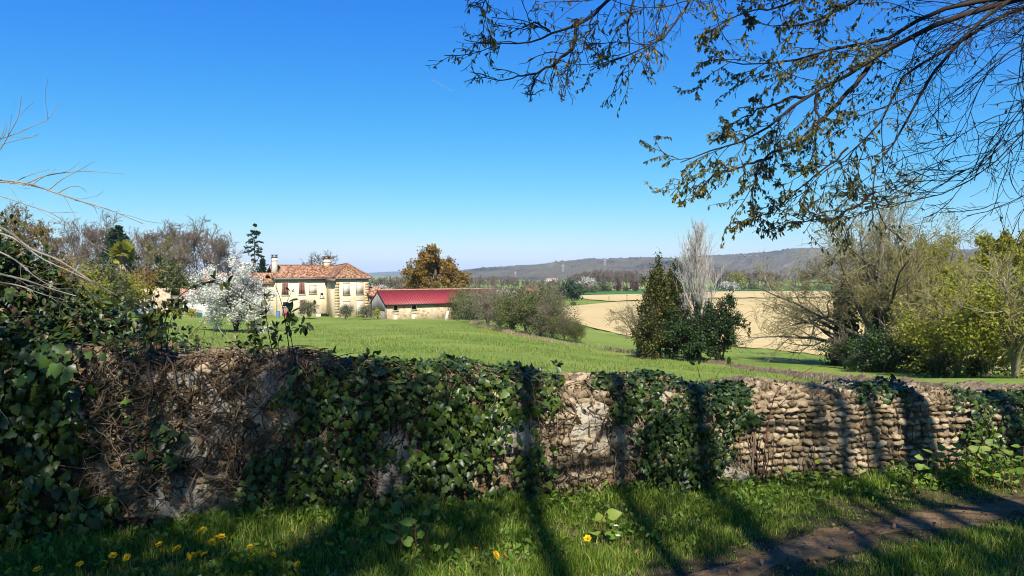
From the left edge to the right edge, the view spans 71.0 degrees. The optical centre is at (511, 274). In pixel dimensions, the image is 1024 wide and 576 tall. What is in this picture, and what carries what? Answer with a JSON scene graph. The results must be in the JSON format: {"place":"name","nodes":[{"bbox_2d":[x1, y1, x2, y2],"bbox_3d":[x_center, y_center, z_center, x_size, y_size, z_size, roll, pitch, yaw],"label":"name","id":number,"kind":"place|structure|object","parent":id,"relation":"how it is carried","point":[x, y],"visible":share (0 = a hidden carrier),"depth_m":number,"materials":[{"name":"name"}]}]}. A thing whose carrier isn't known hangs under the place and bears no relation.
{"place":"outdoors","nodes":[
{"label":"outdoors","id":0,"kind":"place"},
{"bbox_2d":[0,0,1023,272],"label":"sky","id":1,"kind":"structure","parent":0,"point":[319,125],"materials":[{"name":"blue"}]},
{"bbox_2d":[0,463,1023,575],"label":"verge","id":2,"kind":"structure","parent":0,"point":[772,544],"depth_m":4.35,"materials":[{"name":"green plant"}]},
{"bbox_2d":[0,211,230,536],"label":"shrub","id":3,"kind":"object","parent":2,"relation":"on","point":[21,308],"visible":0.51,"depth_m":4.47,"materials":[{"name":"green plant"}]},
{"bbox_2d":[0,79,155,311],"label":"dead branches","id":4,"kind":"object","parent":3,"relation":"on","point":[21,242],"visible":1,"depth_m":4.35,"materials":[{"name":"brown wood"}]},
{"bbox_2d":[136,288,176,352],"bbox_3d":[-2.205,0.273,4.451,0.251,0.408,0.188,0,0,0],"label":"briar","id":5,"kind":"object","parent":3,"relation":"on","point":[151,331],"visible":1,"depth_m":4.43,"materials":[{"name":"green plant"}]},
{"bbox_2d":[380,502,416,554],"bbox_3d":[-0.646,1.449,4.008,0.190,0.343,0.155,0,0,-29],"label":"sprout","id":6,"kind":"object","parent":2,"relation":"on","point":[392,538],"visible":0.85,"depth_m":4.00,"materials":[{"name":"green plant"}]},
{"bbox_2d":[399,519,423,563],"bbox_3d":[-0.551,1.484,3.982,0.142,0.273,0.155,0,0,0],"label":"sprout","id":7,"kind":"object","parent":2,"relation":"on","point":[407,541],"visible":0.88,"depth_m":3.97,"materials":[{"name":"green plant"}]},
{"bbox_2d":[0,341,1023,542],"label":"cobble wall","id":8,"kind":"structure","parent":2,"relation":"on","point":[797,426],"depth_m":5.14,"materials":[{"name":"stone"}]},
{"bbox_2d":[0,321,119,549],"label":"ivy","id":9,"kind":"object","parent":8,"relation":"attached to","point":[16,524],"visible":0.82,"depth_m":4.21,"materials":[{"name":"green plant"}]},
{"bbox_2d":[160,270,268,352],"bbox_3d":[-1.896,0.230,4.479,0.723,0.532,0.188,0,0,8],"label":"briar","id":10,"kind":"object","parent":8,"relation":"on","point":[226,284],"visible":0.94,"depth_m":4.51,"materials":[{"name":"green plant"}]},
{"bbox_2d":[228,274,282,357],"bbox_3d":[-1.661,0.263,4.644,0.396,0.535,0.153,0,0,26],"label":"briar","id":11,"kind":"object","parent":8,"relation":"on","point":[256,341],"visible":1,"depth_m":4.61,"materials":[{"name":"green plant"}]},
{"bbox_2d":[318,346,379,367],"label":"ivy","id":12,"kind":"object","parent":8,"relation":"on","point":[360,361],"visible":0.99,"depth_m":4.67,"materials":[{"name":"green plant"}]},
{"bbox_2d":[41,338,739,535],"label":"dry vines","id":13,"kind":"object","parent":8,"relation":"attached to","point":[187,392],"visible":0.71,"depth_m":4.54,"materials":[{"name":"brown plant"}]},
{"bbox_2d":[272,280,313,355],"bbox_3d":[-1.411,0.278,4.620,0.159,0.491,0.305,0,0,-40],"label":"briar","id":14,"kind":"object","parent":13,"relation":"on","point":[292,317],"visible":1,"depth_m":4.60,"materials":[{"name":"green plant"}]},
{"bbox_2d":[229,348,567,518],"bbox_3d":[-0.693,1.082,4.931,2.294,1.148,0.636,0,0,-13],"label":"ivy","id":15,"kind":"object","parent":8,"relation":"attached to","point":[440,411],"visible":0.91,"depth_m":4.76,"materials":[{"name":"green plant"}]},
{"bbox_2d":[135,342,1016,404],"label":"leaf litter","id":16,"kind":"object","parent":8,"relation":"on","point":[797,385],"visible":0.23,"depth_m":5.58,"materials":[{"name":"brown plant"}]},
{"bbox_2d":[132,345,1022,404],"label":"dry grass","id":17,"kind":"structure","parent":8,"relation":"on","point":[818,387],"depth_m":5.63,"materials":[{"name":"plant"}]},
{"bbox_2d":[583,370,655,491],"bbox_3d":[0.751,1.155,5.313,0.551,0.897,0.494,0,0,-12],"label":"ivy","id":18,"kind":"object","parent":8,"relation":"attached to","point":[619,416],"visible":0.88,"depth_m":5.17,"materials":[{"name":"green plant"}]},
{"bbox_2d":[617,368,765,494],"bbox_3d":[1.316,1.182,5.387,1.155,0.944,0.608,0,0,-13],"label":"ivy","id":19,"kind":"object","parent":8,"relation":"attached to","point":[683,454],"visible":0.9,"depth_m":5.19,"materials":[{"name":"green plant"}]},
{"bbox_2d":[823,373,928,475],"bbox_3d":[2.950,1.212,5.820,0.830,0.784,0.502,0,0,-19],"label":"ivy","id":20,"kind":"object","parent":8,"relation":"attached to","point":[874,386],"visible":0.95,"depth_m":5.73,"materials":[{"name":"green plant"}]},
{"bbox_2d":[940,384,1023,469],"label":"ivy","id":21,"kind":"object","parent":8,"relation":"attached to","point":[978,432],"visible":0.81,"depth_m":5.84,"materials":[{"name":"green plant"}]},
{"bbox_2d":[0,456,1023,575],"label":"herbs","id":22,"kind":"object","parent":2,"relation":"on","point":[587,497],"visible":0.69,"depth_m":4.40,"materials":[{"name":"green plant"}]},
{"bbox_2d":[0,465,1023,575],"bbox_3d":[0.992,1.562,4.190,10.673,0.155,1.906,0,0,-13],"label":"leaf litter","id":23,"kind":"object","parent":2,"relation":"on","point":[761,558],"visible":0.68,"depth_m":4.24,"materials":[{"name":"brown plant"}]},
{"bbox_2d":[589,508,622,540],"bbox_3d":[0.544,1.508,4.254,0.179,0.229,0.180,0,0,28],"label":"sprout","id":24,"kind":"object","parent":2,"relation":"on","point":[613,514],"visible":0.97,"depth_m":4.27,"materials":[{"name":"green plant"}]},
{"bbox_2d":[425,0,1023,272],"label":"hornbeam tree","id":25,"kind":"object","parent":2,"relation":"on","point":[868,63],"visible":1,"depth_m":2.80,"materials":[{"name":"brown plant"}]},
{"bbox_2d":[953,443,978,477],"bbox_3d":[3.452,1.452,5.455,0.187,0.337,0.141,0,0,0],"label":"sprout","id":26,"kind":"object","parent":2,"relation":"on","point":[973,448],"visible":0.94,"depth_m":5.45,"materials":[{"name":"green plant"}]},
{"bbox_2d":[980,446,1004,486],"bbox_3d":[3.604,1.454,5.368,0.173,0.333,0.128,0,0,-17],"label":"sprout","id":27,"kind":"object","parent":2,"relation":"on","point":[990,459],"visible":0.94,"depth_m":5.38,"materials":[{"name":"green plant"}]},
{"bbox_2d":[1000,449,1023,489],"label":"sprout","id":28,"kind":"object","parent":2,"relation":"on","point":[1020,470],"visible":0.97,"depth_m":5.28,"materials":[{"name":"green plant"}]},
{"bbox_2d":[468,319,665,358],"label":"dry grass","id":29,"kind":"structure","parent":0,"point":[518,333],"depth_m":53.99,"materials":[{"name":"plant"}]},
{"bbox_2d":[114,276,1023,384],"bbox_3d":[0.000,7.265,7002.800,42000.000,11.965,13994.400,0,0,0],"label":"ground","id":30,"kind":"structure","parent":0,"point":[596,336],"depth_m":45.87,"materials":[{"name":"green plant"}]},
{"bbox_2d":[0,200,80,270],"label":"oak tree","id":31,"kind":"object","parent":30,"relation":"on","point":[32,229],"visible":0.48,"depth_m":63.36,"materials":[{"name":"brown plant"}]},
{"bbox_2d":[29,244,99,288],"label":"shrub","id":32,"kind":"object","parent":30,"relation":"on","point":[69,280],"visible":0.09,"depth_m":82.24,"materials":[{"name":"plant"}]},
{"bbox_2d":[51,217,105,267],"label":"bare tree","id":33,"kind":"object","parent":30,"relation":"on","point":[71,243],"visible":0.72,"depth_m":150.77,"materials":[{"name":"grey plant"}]},
{"bbox_2d":[56,218,108,263],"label":"bare tree","id":34,"kind":"object","parent":30,"relation":"on","point":[77,234],"visible":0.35,"depth_m":159.77,"materials":[{"name":"grey plant"}]},
{"bbox_2d":[64,278,117,313],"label":"shrub","id":35,"kind":"object","parent":30,"relation":"on","point":[89,288],"visible":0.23,"depth_m":79.80,"materials":[{"name":"green plant"}]},
{"bbox_2d":[68,260,113,293],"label":"shrub","id":36,"kind":"object","parent":30,"relation":"on","point":[93,275],"visible":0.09,"depth_m":88.73,"materials":[{"name":"green plant"}]},
{"bbox_2d":[74,224,110,273],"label":"bare tree","id":37,"kind":"object","parent":30,"relation":"on","point":[89,233],"visible":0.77,"depth_m":154.57,"materials":[{"name":"grey plant"}]},
{"bbox_2d":[70,251,134,294],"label":"shrub","id":38,"kind":"object","parent":30,"relation":"on","point":[108,270],"visible":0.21,"depth_m":92.26,"materials":[{"name":"green plant"}]},
{"bbox_2d":[90,210,126,264],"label":"bare tree","id":39,"kind":"object","parent":30,"relation":"on","point":[114,220],"visible":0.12,"depth_m":170.76,"materials":[{"name":"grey plant"}]},
{"bbox_2d":[99,279,141,317],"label":"shrub","id":40,"kind":"object","parent":30,"relation":"on","point":[124,293],"visible":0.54,"depth_m":87.32,"materials":[{"name":"green plant"}]},
{"bbox_2d":[100,225,142,275],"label":"pine tree","id":41,"kind":"object","parent":30,"relation":"on","point":[116,234],"visible":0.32,"depth_m":139.13,"materials":[{"name":"green plant"}]},
{"bbox_2d":[107,239,137,277],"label":"palm tree","id":42,"kind":"object","parent":30,"relation":"on","point":[117,248],"visible":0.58,"depth_m":111.40,"materials":[{"name":"green plant"}]},
{"bbox_2d":[117,270,158,313],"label":"shrub","id":43,"kind":"object","parent":30,"relation":"on","point":[136,288],"visible":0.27,"depth_m":99.90,"materials":[{"name":"green plant"}]},
{"bbox_2d":[131,229,164,270],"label":"bare tree","id":44,"kind":"object","parent":30,"relation":"on","point":[156,236],"visible":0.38,"depth_m":159.17,"materials":[{"name":"grey plant"}]},
{"bbox_2d":[127,260,170,303],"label":"shrub","id":45,"kind":"object","parent":30,"relation":"on","point":[145,276],"visible":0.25,"depth_m":107.49,"materials":[{"name":"brown plant"}]},
{"bbox_2d":[138,288,170,313],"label":"stone outbuilding","id":46,"kind":"structure","parent":30,"relation":"on","point":[163,296],"depth_m":101.76,"materials":[{"name":"stone"}]},
{"bbox_2d":[132,219,179,272],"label":"bare tree","id":47,"kind":"object","parent":30,"relation":"on","point":[162,234],"visible":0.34,"depth_m":156.48,"materials":[{"name":"brown plant"}]},
{"bbox_2d":[135,254,188,294],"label":"shrub","id":48,"kind":"object","parent":30,"relation":"on","point":[168,269],"visible":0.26,"depth_m":110.86,"materials":[{"name":"green plant"}]},
{"bbox_2d":[141,233,189,267],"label":"budding tree","id":49,"kind":"object","parent":30,"relation":"on","point":[153,250],"visible":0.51,"depth_m":150.31,"materials":[{"name":"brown plant"}]},
{"bbox_2d":[160,266,203,294],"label":"shrub","id":50,"kind":"object","parent":30,"relation":"on","point":[177,277],"visible":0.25,"depth_m":110.74,"materials":[{"name":"green plant"}]},
{"bbox_2d":[167,227,202,270],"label":"bare tree","id":51,"kind":"object","parent":30,"relation":"on","point":[185,237],"visible":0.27,"depth_m":158.37,"materials":[{"name":"grey plant"}]},
{"bbox_2d":[161,215,215,275],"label":"bare tree","id":52,"kind":"object","parent":30,"relation":"on","point":[194,241],"visible":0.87,"depth_m":148.66,"materials":[{"name":"brown plant"}]},
{"bbox_2d":[180,288,224,316],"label":"white shed","id":53,"kind":"structure","parent":30,"relation":"on","point":[198,306],"depth_m":101.04,"materials":[{"name":"tile"}]},
{"bbox_2d":[181,223,233,271],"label":"bare tree","id":54,"kind":"object","parent":30,"relation":"on","point":[204,259],"visible":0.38,"depth_m":164.24,"materials":[{"name":"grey plant"}]},
{"bbox_2d":[203,234,240,272],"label":"bare tree","id":55,"kind":"object","parent":30,"relation":"on","point":[222,246],"visible":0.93,"depth_m":159.42,"materials":[{"name":"grey plant"}]},
{"bbox_2d":[207,231,242,272],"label":"bare tree","id":56,"kind":"object","parent":30,"relation":"on","point":[228,255],"visible":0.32,"depth_m":164.39,"materials":[{"name":"grey plant"}]},
{"bbox_2d":[179,250,282,332],"bbox_3d":[-23.529,1.468,59.997,7.769,7.117,7.965,0,0,-28],"label":"blossom tree","id":57,"kind":"object","parent":30,"relation":"on","point":[245,288],"visible":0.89,"depth_m":58.83,"materials":[{"name":"grey plant"}]},
{"bbox_2d":[204,263,273,315],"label":"house annex","id":58,"kind":"object","parent":30,"relation":"on","point":[269,282],"visible":0.19,"depth_m":109.57,"materials":[{"name":"paint"}]},
{"bbox_2d":[243,223,268,272],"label":"spruce tree","id":59,"kind":"object","parent":30,"relation":"on","point":[254,242],"visible":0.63,"depth_m":137.78,"materials":[{"name":"green plant"}]},
{"bbox_2d":[298,297,318,317],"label":"round shrub","id":60,"kind":"object","parent":30,"relation":"on","point":[307,304],"visible":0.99,"depth_m":100.52,"materials":[{"name":"green plant"}]},
{"bbox_2d":[266,255,372,317],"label":"farmhouse","id":61,"kind":"object","parent":30,"relation":"on","point":[328,292],"visible":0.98,"depth_m":110.08,"materials":[{"name":"paint"}]},
{"bbox_2d":[369,288,497,319],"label":"barn","id":62,"kind":"structure","parent":30,"relation":"on","point":[410,303],"depth_m":103.21,"materials":[{"name":"stone"}]},
{"bbox_2d":[398,243,472,288],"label":"oak tree","id":63,"kind":"object","parent":30,"relation":"on","point":[430,264],"visible":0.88,"depth_m":138.39,"materials":[{"name":"brown plant"}]},
{"bbox_2d":[445,285,474,320],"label":"hedge shrub","id":64,"kind":"object","parent":30,"relation":"on","point":[459,293],"visible":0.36,"depth_m":104.44,"materials":[{"name":"green plant"}]},
{"bbox_2d":[453,285,499,322],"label":"hedge shrub","id":65,"kind":"object","parent":30,"relation":"on","point":[473,315],"visible":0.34,"depth_m":91.78,"materials":[{"name":"green plant"}]},
{"bbox_2d":[449,278,512,324],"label":"hedge shrub","id":66,"kind":"object","parent":30,"relation":"on","point":[487,306],"visible":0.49,"depth_m":76.04,"materials":[{"name":"green plant"}]},
{"bbox_2d":[470,279,514,329],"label":"hedge shrub","id":67,"kind":"object","parent":30,"relation":"on","point":[490,316],"visible":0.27,"depth_m":70.14,"materials":[{"name":"green plant"}]},
{"bbox_2d":[487,288,532,330],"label":"hedge shrub","id":68,"kind":"object","parent":30,"relation":"on","point":[507,323],"visible":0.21,"depth_m":66.28,"materials":[{"name":"green plant"}]},
{"bbox_2d":[488,282,554,336],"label":"hedge shrub","id":69,"kind":"object","parent":30,"relation":"on","point":[511,300],"visible":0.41,"depth_m":63.46,"materials":[{"name":"green plant"}]},
{"bbox_2d":[511,280,572,336],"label":"hedge shrub","id":70,"kind":"object","parent":30,"relation":"on","point":[536,294],"visible":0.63,"depth_m":61.11,"materials":[{"name":"green plant"}]},
{"bbox_2d":[520,289,589,338],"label":"hedge shrub","id":71,"kind":"object","parent":30,"relation":"on","point":[547,324],"visible":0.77,"depth_m":59.40,"materials":[{"name":"green plant"}]},
{"bbox_2d":[545,308,584,341],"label":"hedge shrub","id":72,"kind":"object","parent":30,"relation":"on","point":[565,328],"visible":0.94,"depth_m":58.60,"materials":[{"name":"green plant"}]},
{"bbox_2d":[559,278,585,300],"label":"dark shrub","id":73,"kind":"object","parent":30,"relation":"on","point":[572,290],"visible":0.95,"depth_m":328.25,"materials":[{"name":"green plant"}]},
{"bbox_2d":[567,318,587,342],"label":"hedge shrub","id":74,"kind":"object","parent":30,"relation":"on","point":[583,328],"visible":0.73,"depth_m":59.13,"materials":[{"name":"green plant"}]},
{"bbox_2d":[603,300,674,355],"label":"twiggy shrub","id":75,"kind":"object","parent":30,"relation":"on","point":[629,316],"visible":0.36,"depth_m":48.20,"materials":[{"name":"plant"}]},
{"bbox_2d":[630,299,669,359],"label":"evergreen shrub","id":76,"kind":"object","parent":30,"relation":"on","point":[650,340],"visible":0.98,"depth_m":40.72,"materials":[{"name":"green plant"}]},
{"bbox_2d":[628,250,685,358],"bbox_3d":[8.740,1.768,43.123,3.767,6.951,4.686,0,0,12],"label":"evergreen shrub","id":77,"kind":"object","parent":30,"relation":"on","point":[657,294],"visible":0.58,"depth_m":43.11,"materials":[{"name":"green plant"}]},
{"bbox_2d":[668,256,693,354],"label":"evergreen shrub","id":78,"kind":"object","parent":30,"relation":"on","point":[675,267],"visible":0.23,"depth_m":50.12,"materials":[{"name":"green plant"}]},
{"bbox_2d":[658,301,722,360],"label":"evergreen shrub","id":79,"kind":"object","parent":30,"relation":"on","point":[694,343],"visible":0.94,"depth_m":41.33,"materials":[{"name":"green plant"}]},
{"bbox_2d":[670,217,726,359],"bbox_3d":[11.333,0.804,43.252,3.886,8.672,3.382,0,0,0],"label":"poplar tree","id":80,"kind":"object","parent":30,"relation":"on","point":[695,279],"visible":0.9,"depth_m":43.03,"materials":[{"name":"grey plant"}]},
{"bbox_2d":[677,283,753,360],"bbox_3d":[12.099,2.873,42.063,3.340,4.862,4.112,0,0,-23],"label":"evergreen shrub","id":81,"kind":"object","parent":30,"relation":"on","point":[723,319],"visible":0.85,"depth_m":41.47,"materials":[{"name":"green plant"}]},
{"bbox_2d":[727,267,748,289],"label":"tree","id":82,"kind":"object","parent":30,"relation":"on","point":[738,278],"visible":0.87,"depth_m":597.94,"materials":[{"name":"green plant"}]},
{"bbox_2d":[731,227,915,366],"bbox_3d":[19.267,1.709,44.566,11.475,9.544,11.338,0,0,-15],"label":"ivy clad tree","id":83,"kind":"object","parent":30,"relation":"on","point":[791,315],"visible":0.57,"depth_m":43.30,"materials":[{"name":"brown plant"}]},
{"bbox_2d":[814,322,876,369],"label":"ivy thicket","id":84,"kind":"object","parent":30,"relation":"on","point":[844,348],"visible":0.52,"depth_m":38.19,"materials":[{"name":"green plant"}]},
{"bbox_2d":[749,161,981,369],"bbox_3d":[21.100,-0.337,42.128,10.978,11.980,14.805,0,0,-14],"label":"bare tree","id":85,"kind":"object","parent":30,"relation":"on","point":[875,253],"visible":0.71,"depth_m":40.15,"materials":[{"name":"brown plant"}]},
{"bbox_2d":[843,309,918,372],"bbox_3d":[17.528,3.131,32.804,4.162,3.101,3.736,0,0,16],"label":"ivy thicket","id":86,"kind":"object","parent":30,"relation":"on","point":[885,356],"visible":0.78,"depth_m":32.87,"materials":[{"name":"green plant"}]},
{"bbox_2d":[898,340,950,373],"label":"ivy thicket","id":87,"kind":"object","parent":30,"relation":"on","point":[914,356],"visible":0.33,"depth_m":31.56,"materials":[{"name":"green plant"}]},
{"bbox_2d":[850,213,1002,370],"bbox_3d":[22.628,1.034,38.724,7.444,8.684,6.875,0,0,45],"label":"bare tree","id":88,"kind":"object","parent":30,"relation":"on","point":[904,280],"visible":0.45,"depth_m":38.41,"materials":[{"name":"brown plant"}]},
{"bbox_2d":[899,266,957,372],"bbox_3d":[21.523,2.819,36.404,3.571,6.554,4.474,0,0,-45],"label":"spring tree","id":89,"kind":"object","parent":30,"relation":"on","point":[946,271],"visible":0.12,"depth_m":35.69,"materials":[{"name":"green plant"}]},
{"bbox_2d":[887,291,971,370],"bbox_3d":[18.809,2.579,32.238,4.038,4.003,3.966,0,0,38],"label":"spring shrub","id":90,"kind":"object","parent":30,"relation":"on","point":[908,340],"visible":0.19,"depth_m":32.19,"materials":[{"name":"green plant"}]},
{"bbox_2d":[908,346,954,376],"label":"ivy thicket","id":91,"kind":"object","parent":30,"relation":"on","point":[936,364],"visible":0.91,"depth_m":28.84,"materials":[{"name":"green plant"}]},
{"bbox_2d":[901,232,982,294],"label":"spring tree","id":92,"kind":"object","parent":30,"relation":"on","point":[947,255],"visible":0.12,"depth_m":77.72,"materials":[{"name":"green plant"}]},
{"bbox_2d":[886,248,1023,377],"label":"spring shrub","id":93,"kind":"object","parent":30,"relation":"on","point":[958,361],"visible":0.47,"depth_m":28.76,"materials":[{"name":"green plant"}]},
{"bbox_2d":[914,246,1023,375],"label":"spring shrub","id":94,"kind":"object","parent":30,"relation":"on","point":[985,353],"visible":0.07,"depth_m":31.00,"materials":[{"name":"green plant"}]},
{"bbox_2d":[923,236,1023,378],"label":"spring shrub","id":95,"kind":"object","parent":30,"relation":"on","point":[1011,340],"visible":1,"depth_m":25.68,"materials":[{"name":"green plant"}]},
{"bbox_2d":[962,352,999,376],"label":"ivy thicket","id":96,"kind":"object","parent":30,"relation":"on","point":[980,366],"visible":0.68,"depth_m":29.01,"materials":[{"name":"green plant"}]},
{"bbox_2d":[965,224,1023,272],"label":"spring tree","id":97,"kind":"object","parent":30,"relation":"on","point":[983,244],"visible":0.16,"depth_m":84.64,"materials":[{"name":"green plant"}]},
{"bbox_2d":[968,250,1023,365],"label":"spring tree","id":98,"kind":"object","parent":30,"relation":"on","point":[985,261],"visible":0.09,"depth_m":54.21,"materials":[{"name":"green plant"}]},
{"bbox_2d":[977,251,1023,368],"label":"spring tree","id":99,"kind":"object","parent":30,"relation":"on","point":[1004,260],"visible":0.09,"depth_m":44.17,"materials":[{"name":"green plant"}]},
{"bbox_2d":[987,231,1023,274],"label":"spring tree","id":100,"kind":"object","parent":30,"relation":"on","point":[1012,246],"visible":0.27,"depth_m":69.22,"materials":[{"name":"green plant"}]},
{"bbox_2d":[582,286,834,294],"bbox_3d":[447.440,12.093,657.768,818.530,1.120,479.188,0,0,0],"label":"crop field","id":101,"kind":"structure","parent":0,"point":[640,291],"depth_m":563.82,"materials":[{"name":"green plant"}]},
{"bbox_2d":[459,247,980,279],"bbox_3d":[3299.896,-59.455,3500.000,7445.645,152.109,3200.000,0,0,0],"label":"wooded hills","id":102,"kind":"structure","parent":0,"point":[778,258],"depth_m":2612.60,"materials":[{"name":"grey plant"}]},
{"bbox_2d":[580,291,906,300],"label":"ploughed field","id":103,"kind":"structure","parent":0,"point":[717,294],"depth_m":400.56,"materials":[{"name":"soil"}]},
{"bbox_2d":[561,298,1023,370],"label":"ploughed field","id":104,"kind":"structure","parent":0,"point":[593,314],"depth_m":144.81,"materials":[{"name":"soil"}]},
{"bbox_2d":[697,358,954,386],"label":"earth bank","id":105,"kind":"structure","parent":0,"point":[862,377],"depth_m":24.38,"materials":[{"name":"plant"}]},
{"bbox_2d":[687,497,1023,575],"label":"path","id":106,"kind":"structure","parent":0,"point":[819,544],"depth_m":4.34,"materials":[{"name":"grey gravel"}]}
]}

